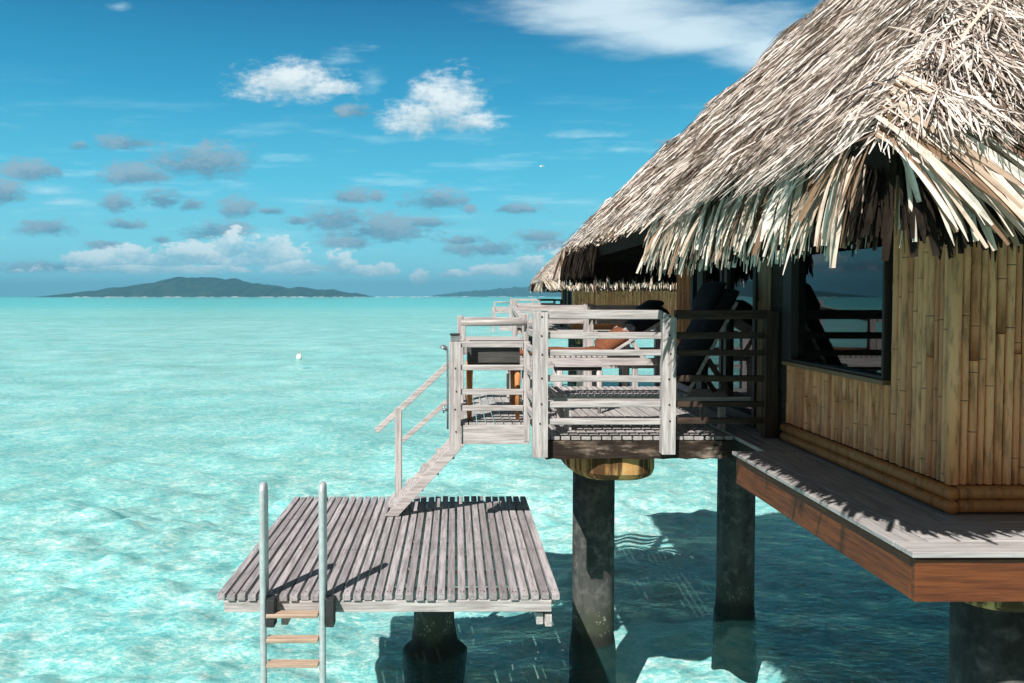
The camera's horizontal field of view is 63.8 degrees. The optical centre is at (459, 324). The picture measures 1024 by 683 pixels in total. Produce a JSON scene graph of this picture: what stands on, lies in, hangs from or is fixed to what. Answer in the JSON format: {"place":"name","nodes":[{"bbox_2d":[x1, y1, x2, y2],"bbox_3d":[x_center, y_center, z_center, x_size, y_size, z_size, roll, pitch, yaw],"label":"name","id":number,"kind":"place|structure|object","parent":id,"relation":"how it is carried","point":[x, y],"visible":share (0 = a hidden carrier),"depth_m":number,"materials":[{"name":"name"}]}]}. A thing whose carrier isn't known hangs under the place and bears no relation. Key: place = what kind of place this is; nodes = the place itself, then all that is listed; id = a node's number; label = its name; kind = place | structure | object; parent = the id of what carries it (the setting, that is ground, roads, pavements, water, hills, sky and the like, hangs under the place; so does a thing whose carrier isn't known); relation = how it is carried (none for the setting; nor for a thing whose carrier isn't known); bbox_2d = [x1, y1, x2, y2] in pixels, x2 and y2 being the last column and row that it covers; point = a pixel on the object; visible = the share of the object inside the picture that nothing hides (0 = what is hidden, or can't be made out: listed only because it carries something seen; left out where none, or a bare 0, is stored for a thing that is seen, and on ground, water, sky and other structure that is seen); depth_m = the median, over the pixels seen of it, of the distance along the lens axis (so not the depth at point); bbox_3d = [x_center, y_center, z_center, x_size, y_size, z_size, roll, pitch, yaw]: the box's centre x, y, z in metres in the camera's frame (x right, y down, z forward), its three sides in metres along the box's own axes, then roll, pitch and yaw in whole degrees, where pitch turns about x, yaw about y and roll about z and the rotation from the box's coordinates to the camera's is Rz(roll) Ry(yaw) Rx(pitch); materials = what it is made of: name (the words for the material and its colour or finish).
{"place":"outdoors","nodes":[
{"label":"outdoors","id":0,"kind":"place"},
{"bbox_2d":[38,277,371,296],"bbox_3d":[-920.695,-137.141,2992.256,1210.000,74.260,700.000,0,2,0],"label":"island hills","id":1,"kind":"structure","parent":0,"point":[197,287],"depth_m":2772.68,"materials":[{"name":"green plant"}]},
{"bbox_2d":[0,0,823,295],"label":"sky","id":2,"kind":"structure","parent":0,"point":[366,147],"materials":[{"name":"blue"}]},
{"bbox_2d":[374,361,464,515],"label":"staircase","id":3,"kind":"structure","parent":0,"point":[403,498],"depth_m":8.56,"materials":[{"name":"grey wood"}]},
{"bbox_2d":[0,296,949,682],"bbox_3d":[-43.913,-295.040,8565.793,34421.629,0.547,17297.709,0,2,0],"label":"lagoon water","id":4,"kind":"structure","parent":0,"point":[148,446],"depth_m":15.79,"materials":[{"name":"teal liquid"}]},
{"bbox_2d":[217,496,559,682],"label":"swim platform","id":5,"kind":"structure","parent":4,"relation":"on","point":[432,565],"depth_m":6.96,"materials":[{"name":"grey wood"}]},
{"bbox_2d":[259,481,335,682],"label":"swim ladder","id":6,"kind":"object","parent":5,"relation":"attached to","point":[270,613],"visible":1,"depth_m":5.87,"materials":[{"name":"metal"}]},
{"bbox_2d":[499,184,676,387],"bbox_3d":[5.903,-1.101,31.463,8.751,8.504,8.787,0,2,3],"label":"bungalow","id":7,"kind":"object","parent":4,"relation":"on","point":[579,294],"visible":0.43,"depth_m":28.83,"materials":[{"name":"brown wood"}]},
{"bbox_2d":[492,297,562,331],"bbox_3d":[2.683,-0.425,33.225,2.728,1.370,3.784,0,2,3],"label":"terrace railing","id":8,"kind":"object","parent":7,"relation":"on","point":[495,309],"visible":0.56,"depth_m":32.18,"materials":[{"name":"grey wood"}]},
{"bbox_2d":[562,291,564,324],"bbox_3d":[4.273,-1.012,33.276,0.080,2.040,1.100,0,2,3],"label":"sliding door","id":9,"kind":"structure","parent":7,"relation":"in","point":[563,294],"depth_m":33.37,"materials":[{"name":"black glass"}]},
{"bbox_2d":[565,289,566,325],"bbox_3d":[4.224,-0.976,32.237,0.080,2.040,0.860,0,2,3],"label":"sliding door","id":10,"kind":"structure","parent":7,"relation":"in","point":[565,289],"depth_m":31.85,"materials":[{"name":"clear glass"}]},
{"bbox_2d":[567,290,571,304],"bbox_3d":[4.143,-1.234,30.354,0.140,1.388,1.569,0,2,3],"label":"window","id":11,"kind":"structure","parent":7,"relation":"in","point":[569,297],"depth_m":30.96,"materials":[{"name":"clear glass"}]},
{"bbox_2d":[461,0,1023,682],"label":"bungalow","id":12,"kind":"object","parent":4,"relation":"on","point":[837,186],"visible":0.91,"depth_m":4.58,"materials":[{"name":"beige plant"}]},
{"bbox_2d":[466,337,522,419],"bbox_3d":[0.325,0.515,8.107,0.555,0.760,0.724,0,2,0],"label":"wooden table","id":13,"kind":"object","parent":12,"relation":"on","point":[493,355],"visible":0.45,"depth_m":7.77,"materials":[{"name":"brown wood"}]},
{"bbox_2d":[551,361,604,413],"bbox_3d":[1.206,0.636,8.381,0.500,0.500,0.394,0,2,0],"label":"side table","id":14,"kind":"object","parent":12,"relation":"on","point":[593,367],"visible":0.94,"depth_m":8.21,"materials":[{"name":"grey wood"}]},
{"bbox_2d":[506,300,669,402],"bbox_3d":[1.382,0.285,9.273,1.862,1.133,0.636,0,2,0],"label":"sun lounger","id":15,"kind":"object","parent":12,"relation":"on","point":[639,325],"visible":0.34,"depth_m":9.00,"materials":[{"name":"white fabric"}]},
{"bbox_2d":[449,300,778,457],"bbox_3d":[1.266,0.434,8.635,2.728,1.370,3.784,0,2,0],"label":"terrace railing","id":16,"kind":"object","parent":12,"relation":"on","point":[665,335],"visible":0.94,"depth_m":6.79,"materials":[{"name":"grey wood"}]},
{"bbox_2d":[440,345,448,428],"bbox_3d":[-0.146,0.576,7.570,0.077,0.781,0.066,1,2,33],"label":"outdoor shower","id":17,"kind":"object","parent":16,"relation":"attached to","point":[444,347],"visible":1,"depth_m":7.57,"materials":[{"name":"metal"}]},
{"bbox_2d":[450,333,459,341],"bbox_3d":[-0.040,0.118,7.559,0.094,0.074,0.094,0,2,0],"label":"post lamp","id":18,"kind":"object","parent":16,"relation":"on","point":[454,337],"visible":1,"depth_m":7.52,"materials":[{"name":"glass"}]},
{"bbox_2d":[548,281,750,429],"bbox_3d":[1.681,0.263,7.443,1.720,1.304,0.636,0,2,0],"label":"sun lounger","id":19,"kind":"object","parent":12,"relation":"on","point":[713,296],"visible":0.72,"depth_m":7.19,"materials":[{"name":"brown wood"}]},
{"bbox_2d":[690,262,723,410],"bbox_3d":[2.664,-0.156,8.764,0.080,2.040,1.100,0,2,0],"label":"sliding door","id":20,"kind":"structure","parent":12,"relation":"in","point":[704,276],"depth_m":8.79,"materials":[{"name":"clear glass"}]},
{"bbox_2d":[723,255,757,426],"bbox_3d":[2.670,-0.120,7.725,0.080,2.040,0.860,0,2,0],"label":"sliding door","id":21,"kind":"structure","parent":12,"relation":"in","point":[735,278],"depth_m":7.72,"materials":[{"name":"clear glass"}]},
{"bbox_2d":[782,218,893,384],"bbox_3d":[2.684,-0.362,5.835,0.150,1.420,1.580,0,2,0],"label":"window","id":22,"kind":"structure","parent":12,"relation":"in","point":[844,329],"depth_m":5.75,"materials":[{"name":"clear glass"}]},
{"bbox_2d":[429,286,560,296],"bbox_3d":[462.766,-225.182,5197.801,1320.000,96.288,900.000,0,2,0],"label":"island hills","id":23,"kind":"structure","parent":0,"point":[514,291],"depth_m":4924.46,"materials":[{"name":"green plant"}]},
{"bbox_3d":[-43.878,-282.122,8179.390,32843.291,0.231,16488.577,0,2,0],"label":"lagoon water","id":24,"kind":"structure","parent":0,"visible":0},
{"bbox_2d":[296,352,301,360],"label":"mooring buoy","id":25,"kind":"object","parent":24,"relation":"on","point":[299,357],"visible":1,"depth_m":45.94,"materials":[{"name":"white plastic"}]}
]}

